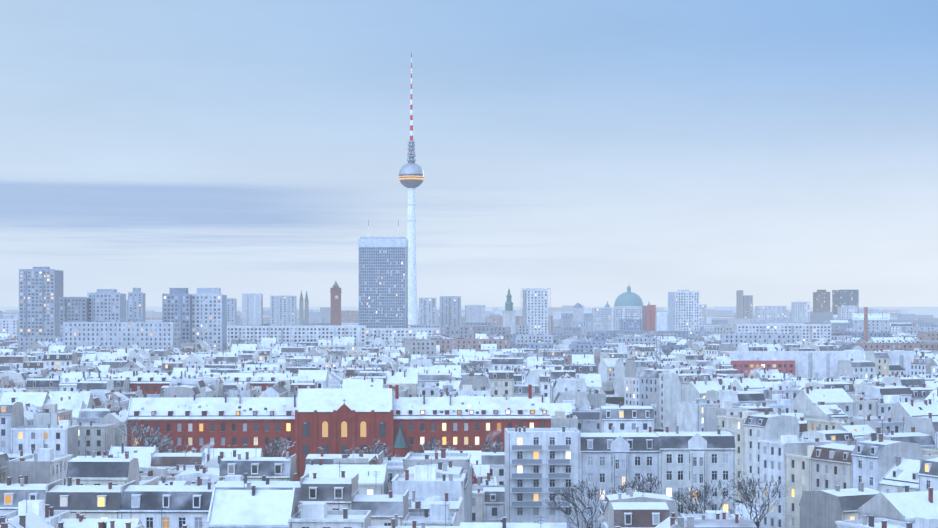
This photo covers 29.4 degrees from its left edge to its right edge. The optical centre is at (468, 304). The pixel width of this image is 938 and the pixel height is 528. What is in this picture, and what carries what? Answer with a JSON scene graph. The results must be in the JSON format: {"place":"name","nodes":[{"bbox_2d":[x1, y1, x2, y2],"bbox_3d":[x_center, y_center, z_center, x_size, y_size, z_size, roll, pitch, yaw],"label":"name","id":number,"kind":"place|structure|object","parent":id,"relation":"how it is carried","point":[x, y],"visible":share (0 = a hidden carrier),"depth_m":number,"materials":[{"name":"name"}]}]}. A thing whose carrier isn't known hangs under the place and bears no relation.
{"place":"outdoors","nodes":[
{"label":"outdoors","id":0,"kind":"place"},
{"bbox_2d":[0,307,937,509],"bbox_3d":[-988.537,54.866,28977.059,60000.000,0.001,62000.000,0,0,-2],"label":"ground","id":1,"kind":"structure","parent":0,"point":[933,311],"depth_m":23406.75,"materials":[{"name":"white snow"}]},
{"bbox_2d":[61,370,735,527],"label":"apartment buildings","id":2,"kind":"structure","parent":1,"relation":"on","point":[544,460],"depth_m":550.96,"materials":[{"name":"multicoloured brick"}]},
{"bbox_2d":[407,188,417,324],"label":"tower shaft","id":3,"kind":"object","parent":1,"relation":"on","point":[412,280],"visible":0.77,"depth_m":2221.76,"materials":[{"name":"white concrete"}]},
{"bbox_2d":[399,163,423,187],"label":"tower sphere","id":4,"kind":"object","parent":3,"relation":"on","point":[411,175],"visible":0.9,"depth_m":2215.39,"materials":[{"name":"silver glass"}]},
{"bbox_2d":[407,53,415,162],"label":"antenna mast","id":5,"kind":"object","parent":4,"relation":"on","point":[411,153],"visible":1,"depth_m":2224.83,"materials":[{"name":"red metal"}]},
{"bbox_2d":[19,220,867,349],"bbox_3d":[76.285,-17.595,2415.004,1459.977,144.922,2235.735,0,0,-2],"label":"buildings","id":6,"kind":"structure","parent":1,"relation":"on","point":[207,315],"depth_m":1892.06,"materials":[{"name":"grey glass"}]},
{"bbox_2d":[118,361,790,527],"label":"trees","id":7,"kind":"object","parent":1,"relation":"on","point":[158,444],"visible":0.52,"depth_m":373.69,"materials":[{"name":"brown plant"}]},
{"bbox_2d":[0,306,937,378],"bbox_3d":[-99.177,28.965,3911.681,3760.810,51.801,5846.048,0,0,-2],"label":"city","id":8,"kind":"object","parent":1,"relation":"on","point":[154,331],"visible":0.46,"depth_m":1395.04,"materials":[{"name":"white concrete"}]},
{"bbox_2d":[0,329,937,527],"bbox_3d":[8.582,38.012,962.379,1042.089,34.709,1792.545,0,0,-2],"label":"city blocks","id":9,"kind":"structure","parent":1,"relation":"on","point":[853,444],"depth_m":498.86,"materials":[{"name":"white concrete"}]},
{"bbox_2d":[252,346,264,358],"bbox_3d":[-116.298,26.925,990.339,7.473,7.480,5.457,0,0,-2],"label":"steam plume","id":10,"kind":"object","parent":9,"relation":"on","point":[259,352],"visible":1,"depth_m":991.46,"materials":[{"name":"white"}]},
{"bbox_2d":[421,494,438,506],"bbox_3d":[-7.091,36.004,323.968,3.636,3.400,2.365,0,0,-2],"label":"steam plume","id":11,"kind":"object","parent":9,"relation":"on","point":[433,499],"visible":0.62,"depth_m":323.19,"materials":[{"name":"white"}]},
{"bbox_2d":[561,336,577,348],"bbox_3d":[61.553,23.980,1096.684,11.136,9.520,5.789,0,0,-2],"label":"steam plume","id":12,"kind":"object","parent":9,"relation":"on","point":[566,343],"visible":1,"depth_m":1097.88,"materials":[{"name":"white"}]},
{"bbox_2d":[706,359,721,365],"bbox_3d":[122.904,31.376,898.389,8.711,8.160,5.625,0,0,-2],"label":"steam plume","id":13,"kind":"object","parent":9,"relation":"on","point":[719,360],"visible":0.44,"depth_m":900.20,"materials":[{"name":"white"}]},
{"bbox_2d":[748,366,761,376],"bbox_3d":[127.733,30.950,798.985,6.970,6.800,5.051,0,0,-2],"label":"steam plume","id":14,"kind":"object","parent":9,"relation":"on","point":[754,372],"visible":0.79,"depth_m":800.17,"materials":[{"name":"white"}]},
{"bbox_2d":[656,332,660,368],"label":"hoist mast","id":15,"kind":"object","parent":1,"relation":"on","point":[658,350],"visible":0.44,"depth_m":796.53,"materials":[{"name":"grey metal"}]},
{"bbox_2d":[0,0,937,306],"label":"sky","id":16,"kind":"structure","parent":0,"point":[777,152],"materials":[{"name":"blue"}]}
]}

